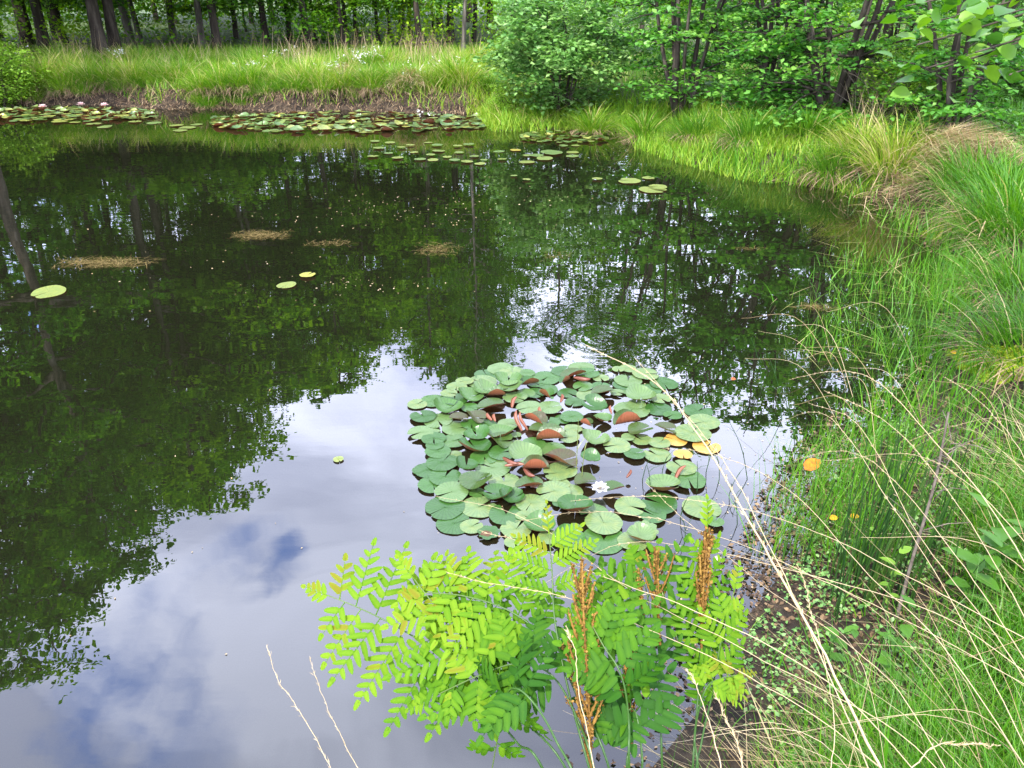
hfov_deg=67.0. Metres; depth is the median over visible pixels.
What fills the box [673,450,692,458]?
lily pad
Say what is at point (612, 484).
lily pad
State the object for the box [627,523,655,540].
lily pad
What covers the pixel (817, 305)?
floating reed mat
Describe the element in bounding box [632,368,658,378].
lily pad
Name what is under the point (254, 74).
grass tussock
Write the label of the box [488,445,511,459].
lily pad
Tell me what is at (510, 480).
lily pad
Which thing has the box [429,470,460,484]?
lily pad
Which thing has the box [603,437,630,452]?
lily pad
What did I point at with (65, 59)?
grass tussock
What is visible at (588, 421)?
lily pad
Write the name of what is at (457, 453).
lily pad
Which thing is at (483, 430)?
lily pad
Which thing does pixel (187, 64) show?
grass tussock
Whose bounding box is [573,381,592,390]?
lily pad
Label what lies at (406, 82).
grass tussock
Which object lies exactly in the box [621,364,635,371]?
lily pad
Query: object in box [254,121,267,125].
lily pad
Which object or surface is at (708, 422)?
lily pad
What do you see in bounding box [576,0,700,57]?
tree
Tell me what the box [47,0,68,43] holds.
tree
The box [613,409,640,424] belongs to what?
lily pad
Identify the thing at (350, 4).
tree
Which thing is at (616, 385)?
lily pad
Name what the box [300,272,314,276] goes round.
lily pad
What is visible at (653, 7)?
tree
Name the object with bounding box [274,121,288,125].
lily pad
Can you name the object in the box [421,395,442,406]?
lily pad
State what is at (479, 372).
lily pad
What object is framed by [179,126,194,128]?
lily pad
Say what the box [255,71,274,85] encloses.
grass tussock
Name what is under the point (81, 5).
tree
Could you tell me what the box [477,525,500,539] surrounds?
lily pad
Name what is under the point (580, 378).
rolled lily leaf
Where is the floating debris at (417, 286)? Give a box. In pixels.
[69,164,785,653]
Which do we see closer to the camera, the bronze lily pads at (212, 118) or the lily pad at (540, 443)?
the lily pad at (540, 443)
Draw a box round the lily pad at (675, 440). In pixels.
[663,433,686,445]
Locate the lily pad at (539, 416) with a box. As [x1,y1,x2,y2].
[525,411,547,423]
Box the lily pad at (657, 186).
[649,184,666,188]
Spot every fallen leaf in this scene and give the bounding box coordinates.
[480,531,491,536]
[803,458,820,470]
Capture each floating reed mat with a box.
[52,255,154,270]
[225,229,290,240]
[303,239,349,246]
[413,242,457,255]
[795,302,837,311]
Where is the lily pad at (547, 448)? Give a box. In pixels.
[541,442,565,455]
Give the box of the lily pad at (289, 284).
[276,281,295,287]
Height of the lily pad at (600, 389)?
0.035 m
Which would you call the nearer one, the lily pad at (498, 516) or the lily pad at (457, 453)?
the lily pad at (498, 516)
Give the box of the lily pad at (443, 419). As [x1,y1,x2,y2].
[424,413,452,427]
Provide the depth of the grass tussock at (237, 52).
17.01 m
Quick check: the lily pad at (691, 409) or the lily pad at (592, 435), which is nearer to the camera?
the lily pad at (592, 435)
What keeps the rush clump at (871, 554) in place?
on the ground at (680, 756)
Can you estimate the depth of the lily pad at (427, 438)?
3.84 m
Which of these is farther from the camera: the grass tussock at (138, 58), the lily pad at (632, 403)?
the grass tussock at (138, 58)
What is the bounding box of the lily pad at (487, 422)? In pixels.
[471,419,496,431]
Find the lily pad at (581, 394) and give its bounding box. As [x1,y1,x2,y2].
[576,390,591,399]
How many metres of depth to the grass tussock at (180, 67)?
14.92 m
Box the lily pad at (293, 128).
[290,126,303,131]
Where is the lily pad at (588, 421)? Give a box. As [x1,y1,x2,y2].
[580,418,592,426]
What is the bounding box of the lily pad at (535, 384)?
[527,380,544,386]
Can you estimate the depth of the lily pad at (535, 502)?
3.35 m
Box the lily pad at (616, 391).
[610,389,623,394]
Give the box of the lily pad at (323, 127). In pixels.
[317,124,331,130]
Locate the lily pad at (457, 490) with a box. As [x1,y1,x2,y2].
[434,481,468,501]
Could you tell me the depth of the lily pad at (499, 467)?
3.62 m
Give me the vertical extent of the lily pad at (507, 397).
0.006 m
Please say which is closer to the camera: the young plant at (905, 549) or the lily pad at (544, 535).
the young plant at (905, 549)
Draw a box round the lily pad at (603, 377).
[593,374,608,380]
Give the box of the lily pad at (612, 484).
[605,480,624,490]
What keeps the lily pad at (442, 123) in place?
on the water
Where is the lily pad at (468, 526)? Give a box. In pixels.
[460,519,482,533]
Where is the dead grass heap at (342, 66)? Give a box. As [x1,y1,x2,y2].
[328,57,362,76]
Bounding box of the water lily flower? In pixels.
[592,481,609,492]
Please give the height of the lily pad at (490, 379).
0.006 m
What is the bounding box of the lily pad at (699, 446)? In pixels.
[692,440,720,453]
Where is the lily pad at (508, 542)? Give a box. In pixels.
[504,537,522,547]
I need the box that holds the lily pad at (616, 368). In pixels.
[612,366,624,371]
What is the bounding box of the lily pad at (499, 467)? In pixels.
[475,459,509,476]
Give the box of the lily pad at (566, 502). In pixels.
[557,494,592,510]
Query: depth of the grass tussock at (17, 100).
14.93 m
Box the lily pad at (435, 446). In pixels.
[426,440,443,449]
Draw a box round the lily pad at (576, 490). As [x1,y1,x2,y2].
[569,484,582,499]
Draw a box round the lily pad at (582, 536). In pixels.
[554,523,584,549]
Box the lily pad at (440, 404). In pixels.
[434,397,462,412]
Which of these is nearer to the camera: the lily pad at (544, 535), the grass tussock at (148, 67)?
the lily pad at (544, 535)
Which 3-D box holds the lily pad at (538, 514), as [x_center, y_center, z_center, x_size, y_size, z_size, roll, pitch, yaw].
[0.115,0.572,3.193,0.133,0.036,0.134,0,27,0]
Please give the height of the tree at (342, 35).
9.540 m
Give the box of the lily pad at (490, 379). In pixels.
[468,375,496,388]
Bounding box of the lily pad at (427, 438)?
[421,432,445,443]
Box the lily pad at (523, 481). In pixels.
[515,476,542,487]
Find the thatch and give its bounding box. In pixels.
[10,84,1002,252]
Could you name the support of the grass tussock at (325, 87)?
on the ground at (680, 756)
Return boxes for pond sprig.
[576,419,584,468]
[685,464,701,490]
[723,417,747,479]
[728,486,743,524]
[751,338,761,389]
[768,355,781,419]
[786,404,796,457]
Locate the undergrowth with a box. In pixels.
[0,0,1023,52]
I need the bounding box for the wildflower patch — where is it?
[343,48,383,61]
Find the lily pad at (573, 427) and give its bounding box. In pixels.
[564,424,582,432]
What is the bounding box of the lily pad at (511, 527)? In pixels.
[500,521,530,537]
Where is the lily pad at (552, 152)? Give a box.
[540,150,562,154]
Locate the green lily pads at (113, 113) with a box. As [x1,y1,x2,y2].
[0,104,604,142]
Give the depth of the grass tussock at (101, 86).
14.93 m
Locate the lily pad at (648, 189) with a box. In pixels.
[639,186,666,192]
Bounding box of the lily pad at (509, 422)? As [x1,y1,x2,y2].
[497,418,516,427]
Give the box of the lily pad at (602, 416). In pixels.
[593,412,611,420]
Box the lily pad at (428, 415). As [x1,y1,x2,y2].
[409,410,436,421]
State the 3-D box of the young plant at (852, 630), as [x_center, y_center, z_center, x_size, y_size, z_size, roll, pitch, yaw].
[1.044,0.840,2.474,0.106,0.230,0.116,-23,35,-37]
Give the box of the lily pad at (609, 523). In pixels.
[585,511,622,534]
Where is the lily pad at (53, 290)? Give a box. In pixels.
[31,285,65,297]
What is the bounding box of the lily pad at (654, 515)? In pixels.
[639,508,665,522]
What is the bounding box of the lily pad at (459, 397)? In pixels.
[442,393,467,404]
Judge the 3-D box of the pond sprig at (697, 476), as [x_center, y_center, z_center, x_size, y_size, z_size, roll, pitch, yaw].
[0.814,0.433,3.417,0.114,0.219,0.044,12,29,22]
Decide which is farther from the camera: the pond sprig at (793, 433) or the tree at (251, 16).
the tree at (251, 16)
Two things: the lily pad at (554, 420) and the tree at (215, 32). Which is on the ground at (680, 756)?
the tree at (215, 32)
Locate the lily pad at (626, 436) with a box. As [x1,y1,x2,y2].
[621,433,634,440]
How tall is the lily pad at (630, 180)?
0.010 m
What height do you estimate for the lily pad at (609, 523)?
0.003 m
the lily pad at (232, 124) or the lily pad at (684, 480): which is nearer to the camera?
the lily pad at (684, 480)
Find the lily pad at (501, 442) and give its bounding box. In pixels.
[489,431,512,447]
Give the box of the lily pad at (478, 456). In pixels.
[470,449,496,463]
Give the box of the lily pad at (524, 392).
[517,388,534,396]
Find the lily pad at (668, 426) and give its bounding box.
[654,422,675,433]
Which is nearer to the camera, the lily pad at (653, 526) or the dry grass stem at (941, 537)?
the dry grass stem at (941, 537)
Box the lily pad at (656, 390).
[641,384,661,393]
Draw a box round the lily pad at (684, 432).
[675,424,711,441]
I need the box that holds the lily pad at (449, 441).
[443,434,462,446]
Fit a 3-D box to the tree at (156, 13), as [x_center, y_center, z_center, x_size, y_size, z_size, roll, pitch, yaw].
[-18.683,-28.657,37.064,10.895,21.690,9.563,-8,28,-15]
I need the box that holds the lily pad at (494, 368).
[487,362,513,373]
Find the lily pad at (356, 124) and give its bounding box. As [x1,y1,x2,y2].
[347,122,360,126]
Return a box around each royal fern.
[301,499,667,767]
[555,494,756,767]
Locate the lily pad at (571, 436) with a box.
[560,431,579,442]
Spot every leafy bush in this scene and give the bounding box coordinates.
[0,26,55,106]
[485,74,533,112]
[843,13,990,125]
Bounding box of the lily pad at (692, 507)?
[682,495,721,518]
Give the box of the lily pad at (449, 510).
[425,496,464,519]
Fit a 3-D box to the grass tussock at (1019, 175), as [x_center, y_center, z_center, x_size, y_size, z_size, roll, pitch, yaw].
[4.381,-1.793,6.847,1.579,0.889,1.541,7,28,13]
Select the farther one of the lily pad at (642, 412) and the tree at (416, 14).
the tree at (416, 14)
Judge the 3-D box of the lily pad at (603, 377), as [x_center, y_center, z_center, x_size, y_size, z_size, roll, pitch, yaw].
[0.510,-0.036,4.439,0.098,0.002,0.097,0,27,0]
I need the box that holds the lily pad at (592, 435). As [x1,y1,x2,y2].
[582,429,609,443]
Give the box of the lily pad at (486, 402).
[477,398,504,408]
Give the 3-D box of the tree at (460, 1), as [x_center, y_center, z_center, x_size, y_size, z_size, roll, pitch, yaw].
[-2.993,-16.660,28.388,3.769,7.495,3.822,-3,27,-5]
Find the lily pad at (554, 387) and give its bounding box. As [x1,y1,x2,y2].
[539,384,557,393]
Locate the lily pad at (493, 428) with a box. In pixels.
[488,424,513,436]
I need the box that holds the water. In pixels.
[0,104,955,767]
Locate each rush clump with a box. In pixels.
[781,456,912,580]
[829,454,931,623]
[830,428,963,612]
[853,434,965,618]
[869,428,967,584]
[870,413,901,541]
[893,433,1004,570]
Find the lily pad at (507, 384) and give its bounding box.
[498,380,521,390]
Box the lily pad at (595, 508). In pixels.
[579,503,608,518]
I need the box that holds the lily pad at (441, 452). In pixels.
[424,445,450,457]
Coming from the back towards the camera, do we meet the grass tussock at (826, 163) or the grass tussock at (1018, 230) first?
the grass tussock at (826, 163)
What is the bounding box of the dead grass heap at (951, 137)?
[844,107,1023,217]
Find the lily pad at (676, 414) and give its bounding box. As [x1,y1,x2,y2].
[663,411,681,418]
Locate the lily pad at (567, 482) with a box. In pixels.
[549,479,569,485]
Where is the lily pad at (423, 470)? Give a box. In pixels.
[414,463,433,477]
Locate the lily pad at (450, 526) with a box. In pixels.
[436,513,468,533]
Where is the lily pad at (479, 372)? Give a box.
[474,369,495,378]
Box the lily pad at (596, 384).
[591,382,609,387]
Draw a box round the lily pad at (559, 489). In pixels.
[536,481,570,501]
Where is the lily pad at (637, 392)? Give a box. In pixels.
[626,384,655,399]
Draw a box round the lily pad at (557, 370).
[551,366,567,375]
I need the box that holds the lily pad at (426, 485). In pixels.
[418,478,438,492]
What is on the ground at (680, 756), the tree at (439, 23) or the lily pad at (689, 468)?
the tree at (439, 23)
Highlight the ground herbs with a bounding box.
[737,413,1023,767]
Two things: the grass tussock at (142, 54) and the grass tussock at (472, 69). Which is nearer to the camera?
the grass tussock at (472, 69)
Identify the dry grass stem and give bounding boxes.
[266,645,330,767]
[309,656,357,767]
[437,496,935,767]
[447,572,877,765]
[480,530,911,767]
[520,510,1023,683]
[547,541,1023,670]
[564,626,594,767]
[575,495,1023,637]
[586,345,881,767]
[640,363,868,767]
[645,482,944,767]
[667,447,1023,764]
[684,669,721,767]
[711,690,742,767]
[779,411,1023,744]
[790,370,1023,561]
[797,450,1023,658]
[797,565,834,767]
[812,404,1023,678]
[826,452,1023,540]
[828,392,1023,616]
[910,417,1022,440]
[912,739,1000,767]
[945,377,1023,456]
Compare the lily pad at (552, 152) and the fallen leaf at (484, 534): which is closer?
the fallen leaf at (484, 534)
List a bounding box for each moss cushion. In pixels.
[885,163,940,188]
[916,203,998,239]
[934,342,1023,383]
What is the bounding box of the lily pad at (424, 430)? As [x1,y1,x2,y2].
[407,426,432,438]
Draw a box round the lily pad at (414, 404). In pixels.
[407,399,426,408]
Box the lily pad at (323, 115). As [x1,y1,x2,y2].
[316,113,328,116]
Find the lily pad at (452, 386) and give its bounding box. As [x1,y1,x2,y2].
[446,382,466,390]
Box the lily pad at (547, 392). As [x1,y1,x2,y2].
[539,388,553,398]
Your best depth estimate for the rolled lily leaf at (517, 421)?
3.94 m
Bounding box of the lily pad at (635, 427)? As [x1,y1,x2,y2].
[628,422,653,433]
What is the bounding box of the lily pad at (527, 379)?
[520,375,538,384]
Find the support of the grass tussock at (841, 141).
on the ground at (680, 756)
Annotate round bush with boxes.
[462,0,659,117]
[938,0,1023,106]
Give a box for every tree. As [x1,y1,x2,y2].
[0,0,116,40]
[0,0,224,55]
[0,2,14,37]
[5,0,140,49]
[11,0,36,44]
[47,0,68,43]
[70,0,205,48]
[77,0,146,13]
[101,0,236,52]
[115,0,284,51]
[116,0,146,48]
[121,9,133,33]
[127,0,186,44]
[151,0,159,22]
[153,0,246,22]
[166,0,205,42]
[201,0,312,49]
[218,0,270,46]
[221,0,269,31]
[229,0,238,38]
[248,7,253,23]
[254,0,390,48]
[276,0,345,40]
[283,1,292,40]
[315,0,379,31]
[337,0,483,49]
[341,0,373,45]
[341,0,422,41]
[353,0,398,38]
[353,3,359,37]
[391,0,467,35]
[395,0,492,51]
[401,2,404,32]
[407,2,413,40]
[436,4,443,28]
[446,0,452,41]
[466,0,472,21]
[471,0,476,41]
[486,0,493,28]
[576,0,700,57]
[614,0,710,40]
[834,0,1006,49]
[870,1,1019,14]
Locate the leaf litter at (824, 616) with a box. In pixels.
[566,359,1021,767]
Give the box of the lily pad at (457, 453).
[448,451,461,455]
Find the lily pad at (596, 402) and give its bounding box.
[581,393,607,410]
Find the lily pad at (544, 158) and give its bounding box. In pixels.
[537,156,552,159]
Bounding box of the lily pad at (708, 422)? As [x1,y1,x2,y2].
[688,414,719,429]
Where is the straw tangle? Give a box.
[543,302,1023,767]
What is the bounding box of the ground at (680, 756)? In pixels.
[0,0,1023,767]
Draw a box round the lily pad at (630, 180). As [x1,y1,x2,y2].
[619,178,640,182]
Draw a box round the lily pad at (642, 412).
[614,402,649,416]
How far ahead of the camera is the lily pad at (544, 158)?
10.16 m
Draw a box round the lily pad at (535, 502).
[515,494,545,512]
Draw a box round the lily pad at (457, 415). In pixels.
[449,412,467,419]
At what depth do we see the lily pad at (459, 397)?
4.20 m
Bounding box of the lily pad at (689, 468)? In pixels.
[666,460,696,474]
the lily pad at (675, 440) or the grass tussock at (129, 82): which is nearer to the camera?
the lily pad at (675, 440)
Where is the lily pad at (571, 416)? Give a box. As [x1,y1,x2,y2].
[560,411,582,421]
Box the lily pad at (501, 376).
[494,371,521,384]
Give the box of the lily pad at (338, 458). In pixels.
[333,456,343,461]
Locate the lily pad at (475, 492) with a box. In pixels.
[468,487,483,496]
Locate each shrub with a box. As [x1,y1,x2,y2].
[590,0,790,119]
[654,0,797,62]
[699,0,881,107]
[714,0,982,133]
[825,0,962,68]
[868,0,1023,156]
[956,0,1023,104]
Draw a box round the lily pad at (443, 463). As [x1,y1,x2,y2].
[426,454,456,470]
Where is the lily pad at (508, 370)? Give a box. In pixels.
[500,367,521,377]
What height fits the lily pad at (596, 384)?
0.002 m
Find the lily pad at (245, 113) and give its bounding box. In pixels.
[235,112,248,117]
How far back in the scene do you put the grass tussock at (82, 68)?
14.94 m
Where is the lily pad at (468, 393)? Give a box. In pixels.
[458,387,483,400]
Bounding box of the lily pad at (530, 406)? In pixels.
[516,401,542,412]
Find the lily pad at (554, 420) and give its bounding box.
[545,417,559,424]
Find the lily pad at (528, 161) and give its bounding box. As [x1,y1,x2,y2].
[519,160,534,162]
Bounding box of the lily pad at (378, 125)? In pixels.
[373,123,386,126]
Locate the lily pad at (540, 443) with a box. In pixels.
[523,437,545,447]
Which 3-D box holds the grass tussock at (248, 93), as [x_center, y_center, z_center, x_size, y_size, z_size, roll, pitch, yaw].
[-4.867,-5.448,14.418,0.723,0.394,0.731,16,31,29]
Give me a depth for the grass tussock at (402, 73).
14.33 m
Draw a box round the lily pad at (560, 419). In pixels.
[555,415,568,423]
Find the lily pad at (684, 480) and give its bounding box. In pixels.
[671,471,705,487]
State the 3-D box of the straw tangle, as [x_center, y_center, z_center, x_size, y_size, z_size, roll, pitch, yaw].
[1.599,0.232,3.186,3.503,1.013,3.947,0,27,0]
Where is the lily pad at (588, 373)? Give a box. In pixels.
[576,368,599,377]
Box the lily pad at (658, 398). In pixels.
[651,393,670,402]
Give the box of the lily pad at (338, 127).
[333,124,347,129]
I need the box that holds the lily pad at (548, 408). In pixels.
[540,401,561,413]
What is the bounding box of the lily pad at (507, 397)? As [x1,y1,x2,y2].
[503,392,526,402]
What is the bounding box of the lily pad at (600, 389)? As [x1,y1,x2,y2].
[591,385,614,393]
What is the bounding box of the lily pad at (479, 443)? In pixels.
[458,436,490,450]
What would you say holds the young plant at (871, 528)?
on the ground at (680, 756)
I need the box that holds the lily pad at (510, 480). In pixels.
[488,473,518,486]
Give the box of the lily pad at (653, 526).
[634,520,658,534]
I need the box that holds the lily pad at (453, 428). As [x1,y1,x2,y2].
[442,421,466,435]
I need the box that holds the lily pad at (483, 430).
[463,424,489,438]
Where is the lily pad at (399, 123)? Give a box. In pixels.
[394,120,407,125]
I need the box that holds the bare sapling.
[882,410,996,630]
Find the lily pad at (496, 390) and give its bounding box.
[486,386,505,394]
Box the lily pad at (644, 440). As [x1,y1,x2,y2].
[632,434,650,444]
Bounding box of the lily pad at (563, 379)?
[559,376,569,382]
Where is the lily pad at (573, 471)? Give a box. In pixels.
[548,461,577,477]
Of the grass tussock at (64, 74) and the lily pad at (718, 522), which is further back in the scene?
the grass tussock at (64, 74)
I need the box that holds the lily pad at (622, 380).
[614,375,641,386]
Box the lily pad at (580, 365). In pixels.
[568,362,593,368]
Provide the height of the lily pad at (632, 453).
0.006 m
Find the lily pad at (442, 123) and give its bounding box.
[439,121,453,125]
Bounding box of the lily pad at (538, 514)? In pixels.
[524,510,555,531]
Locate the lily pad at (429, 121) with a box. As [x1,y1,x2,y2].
[422,119,434,122]
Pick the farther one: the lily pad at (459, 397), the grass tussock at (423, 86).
the grass tussock at (423, 86)
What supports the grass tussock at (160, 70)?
on the ground at (680, 756)
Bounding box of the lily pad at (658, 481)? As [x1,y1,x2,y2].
[646,474,680,490]
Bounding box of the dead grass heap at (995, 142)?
[893,125,1023,190]
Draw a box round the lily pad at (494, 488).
[483,483,512,498]
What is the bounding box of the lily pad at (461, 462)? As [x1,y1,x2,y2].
[456,455,477,468]
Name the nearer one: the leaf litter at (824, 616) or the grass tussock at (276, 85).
the leaf litter at (824, 616)
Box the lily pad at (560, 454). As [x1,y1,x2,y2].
[544,448,577,465]
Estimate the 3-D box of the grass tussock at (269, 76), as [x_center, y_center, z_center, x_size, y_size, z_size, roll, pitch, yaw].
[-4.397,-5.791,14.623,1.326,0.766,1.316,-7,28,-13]
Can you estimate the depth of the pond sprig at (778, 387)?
3.96 m
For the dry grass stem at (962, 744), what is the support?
on the grass at (964, 757)
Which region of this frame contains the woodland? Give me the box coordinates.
[0,0,896,19]
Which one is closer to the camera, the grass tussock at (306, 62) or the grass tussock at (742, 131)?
the grass tussock at (742, 131)
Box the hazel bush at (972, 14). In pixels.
[851,0,1023,102]
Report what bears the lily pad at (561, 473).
on the water
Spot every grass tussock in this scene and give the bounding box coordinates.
[0,52,58,102]
[0,72,13,90]
[2,47,79,96]
[5,73,50,106]
[7,80,52,105]
[10,92,23,104]
[27,33,83,64]
[31,61,71,92]
[34,42,99,71]
[36,78,67,99]
[38,57,83,72]
[38,67,84,99]
[41,58,81,91]
[46,63,81,88]
[49,49,95,65]
[55,44,116,95]
[62,45,99,62]
[62,74,101,100]
[63,75,85,92]
[67,65,103,90]
[70,54,133,95]
[92,47,158,91]
[93,76,109,92]
[96,61,123,84]
[97,81,114,93]
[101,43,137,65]
[106,75,128,95]
[112,58,153,92]
[113,40,162,60]
[117,73,142,88]
[121,72,148,89]
[127,52,153,66]
[127,56,169,82]
[130,49,197,87]
[143,74,155,86]
[147,47,211,86]
[149,61,199,81]
[151,49,186,63]
[153,72,168,87]
[157,43,214,63]
[161,56,191,71]
[163,70,178,87]
[173,57,202,70]
[173,64,222,103]
[177,88,211,104]
[181,54,240,99]
[189,92,229,109]
[190,90,221,109]
[191,47,232,66]
[191,54,217,74]
[196,76,219,97]
[211,57,242,71]
[211,61,247,98]
[212,55,272,98]
[215,89,236,103]
[219,47,260,66]
[220,45,252,62]
[222,54,279,97]
[228,94,254,106]
[234,85,255,99]
[236,52,283,70]
[237,43,275,60]
[238,45,287,72]
[239,42,284,65]
[248,58,294,83]
[249,75,280,99]
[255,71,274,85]
[261,51,282,69]
[263,73,285,94]
[271,51,332,89]
[271,59,310,87]
[272,48,328,75]
[272,64,315,96]
[273,63,304,89]
[287,79,309,93]
[288,51,342,90]
[298,58,347,100]
[301,51,331,66]
[306,55,376,101]
[329,76,352,93]
[332,44,375,69]
[337,54,391,93]
[340,83,362,99]
[343,64,394,97]
[348,61,391,93]
[350,63,383,97]
[352,40,395,69]
[361,34,402,59]
[363,41,414,67]
[365,57,418,90]
[369,42,399,55]
[372,60,409,84]
[384,62,418,95]
[384,62,426,90]
[394,51,446,86]
[395,55,418,68]
[395,69,425,92]
[398,61,446,93]
[404,51,430,64]
[412,54,457,90]
[417,53,468,92]
[419,49,487,86]
[422,69,453,91]
[426,51,496,92]
[435,46,480,69]
[436,42,485,65]
[451,36,496,60]
[454,73,485,92]
[458,65,499,90]
[473,77,492,94]
[476,71,504,94]
[511,95,565,126]
[553,97,630,136]
[606,102,683,144]
[653,104,729,145]
[699,99,797,154]
[773,99,844,144]
[784,132,879,192]
[800,100,929,164]
[818,96,983,192]
[862,104,991,170]
[877,122,1023,212]
[895,137,1023,256]
[903,255,1023,396]
[916,134,1023,217]
[916,169,1023,277]
[920,219,1023,320]
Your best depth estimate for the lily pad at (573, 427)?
3.93 m
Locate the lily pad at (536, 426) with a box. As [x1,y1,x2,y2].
[529,422,547,431]
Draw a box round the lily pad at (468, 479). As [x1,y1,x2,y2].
[459,471,491,488]
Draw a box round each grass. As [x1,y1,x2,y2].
[0,34,1023,166]
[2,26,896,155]
[464,83,912,196]
[633,161,1023,767]
[704,132,1023,620]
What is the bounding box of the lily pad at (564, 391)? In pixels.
[557,388,576,397]
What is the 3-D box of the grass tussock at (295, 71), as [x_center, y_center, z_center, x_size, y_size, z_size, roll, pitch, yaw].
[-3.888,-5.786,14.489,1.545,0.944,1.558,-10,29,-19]
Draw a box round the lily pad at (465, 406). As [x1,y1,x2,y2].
[461,403,477,411]
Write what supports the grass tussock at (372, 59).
on the ground at (680, 756)
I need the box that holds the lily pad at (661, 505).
[642,492,677,513]
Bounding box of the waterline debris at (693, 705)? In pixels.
[617,429,856,757]
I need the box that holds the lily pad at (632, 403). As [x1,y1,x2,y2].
[627,399,645,408]
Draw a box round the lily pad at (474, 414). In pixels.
[466,410,485,422]
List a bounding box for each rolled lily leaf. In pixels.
[503,457,517,464]
[505,461,523,466]
[511,396,516,407]
[514,410,522,430]
[519,412,527,429]
[523,468,534,476]
[574,376,589,380]
[674,465,685,477]
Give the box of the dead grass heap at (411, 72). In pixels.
[360,66,454,110]
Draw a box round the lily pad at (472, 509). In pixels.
[463,496,495,517]
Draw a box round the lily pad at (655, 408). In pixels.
[645,402,671,414]
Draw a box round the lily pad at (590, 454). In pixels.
[580,448,599,460]
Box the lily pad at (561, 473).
[543,465,569,480]
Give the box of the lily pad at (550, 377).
[533,371,560,383]
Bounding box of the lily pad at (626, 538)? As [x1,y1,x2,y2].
[617,532,646,550]
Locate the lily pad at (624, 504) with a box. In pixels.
[614,496,645,515]
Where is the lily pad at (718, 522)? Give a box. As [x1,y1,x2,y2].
[705,516,724,526]
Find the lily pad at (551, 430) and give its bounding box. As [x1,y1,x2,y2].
[536,423,564,438]
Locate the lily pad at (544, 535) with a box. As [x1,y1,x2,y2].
[538,530,554,543]
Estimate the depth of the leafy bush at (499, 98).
13.06 m
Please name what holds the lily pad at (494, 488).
on the water
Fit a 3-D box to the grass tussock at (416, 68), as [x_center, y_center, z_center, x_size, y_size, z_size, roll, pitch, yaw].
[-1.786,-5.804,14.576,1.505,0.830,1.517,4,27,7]
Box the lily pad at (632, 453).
[624,448,645,458]
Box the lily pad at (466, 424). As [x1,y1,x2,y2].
[460,418,481,428]
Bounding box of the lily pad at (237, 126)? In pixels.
[232,125,246,128]
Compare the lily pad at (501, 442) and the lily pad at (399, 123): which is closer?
the lily pad at (501, 442)
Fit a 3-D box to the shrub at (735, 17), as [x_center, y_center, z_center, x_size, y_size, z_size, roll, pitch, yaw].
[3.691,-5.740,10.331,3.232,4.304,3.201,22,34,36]
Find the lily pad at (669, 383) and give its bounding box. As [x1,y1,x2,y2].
[650,377,677,388]
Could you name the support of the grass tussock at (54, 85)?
on the ground at (680, 756)
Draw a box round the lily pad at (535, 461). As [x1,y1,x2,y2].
[522,454,548,467]
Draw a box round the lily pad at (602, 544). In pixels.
[584,529,622,553]
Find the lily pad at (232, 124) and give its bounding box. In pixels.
[223,122,236,126]
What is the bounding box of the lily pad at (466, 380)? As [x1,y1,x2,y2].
[455,377,473,384]
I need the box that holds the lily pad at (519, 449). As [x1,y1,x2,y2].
[509,441,541,462]
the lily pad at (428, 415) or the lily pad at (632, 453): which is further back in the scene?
the lily pad at (428, 415)
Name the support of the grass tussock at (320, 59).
on the ground at (680, 756)
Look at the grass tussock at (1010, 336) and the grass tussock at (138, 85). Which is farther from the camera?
the grass tussock at (138, 85)
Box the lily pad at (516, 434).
[511,432,521,436]
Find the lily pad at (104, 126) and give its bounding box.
[97,125,111,127]
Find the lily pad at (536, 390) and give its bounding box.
[527,388,543,397]
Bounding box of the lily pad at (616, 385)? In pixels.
[613,381,626,389]
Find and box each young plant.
[817,625,858,663]
[860,527,875,566]
[874,595,915,682]
[879,546,911,619]
[941,528,1023,614]
[967,491,1023,589]
[973,481,1002,531]
[1005,519,1023,548]
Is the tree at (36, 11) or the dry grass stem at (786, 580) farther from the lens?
the tree at (36, 11)
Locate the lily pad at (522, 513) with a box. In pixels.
[515,510,530,519]
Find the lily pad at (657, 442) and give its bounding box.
[648,437,670,447]
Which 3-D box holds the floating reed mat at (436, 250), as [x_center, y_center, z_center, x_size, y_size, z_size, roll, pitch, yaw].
[-0.631,-1.159,6.645,0.476,0.011,0.479,0,27,0]
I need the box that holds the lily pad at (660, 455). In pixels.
[643,448,671,461]
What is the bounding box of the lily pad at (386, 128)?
[380,127,392,129]
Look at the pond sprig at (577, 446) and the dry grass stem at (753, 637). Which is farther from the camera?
the pond sprig at (577, 446)
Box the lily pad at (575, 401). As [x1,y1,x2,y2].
[564,397,584,405]
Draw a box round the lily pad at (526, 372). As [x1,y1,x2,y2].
[519,369,534,375]
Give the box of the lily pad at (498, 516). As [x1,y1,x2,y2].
[489,505,520,524]
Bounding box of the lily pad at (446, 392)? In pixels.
[440,389,456,396]
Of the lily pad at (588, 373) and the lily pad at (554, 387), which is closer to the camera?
the lily pad at (554, 387)
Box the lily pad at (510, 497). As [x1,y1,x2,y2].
[499,487,524,502]
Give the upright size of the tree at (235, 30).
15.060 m
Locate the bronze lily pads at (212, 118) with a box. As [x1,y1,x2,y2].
[5,105,608,140]
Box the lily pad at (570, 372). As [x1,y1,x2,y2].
[560,368,585,376]
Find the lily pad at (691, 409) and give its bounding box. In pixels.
[684,404,712,415]
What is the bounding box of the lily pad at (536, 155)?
[529,154,542,156]
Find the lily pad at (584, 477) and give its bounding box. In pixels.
[574,472,595,483]
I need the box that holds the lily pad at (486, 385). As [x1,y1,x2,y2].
[473,378,496,393]

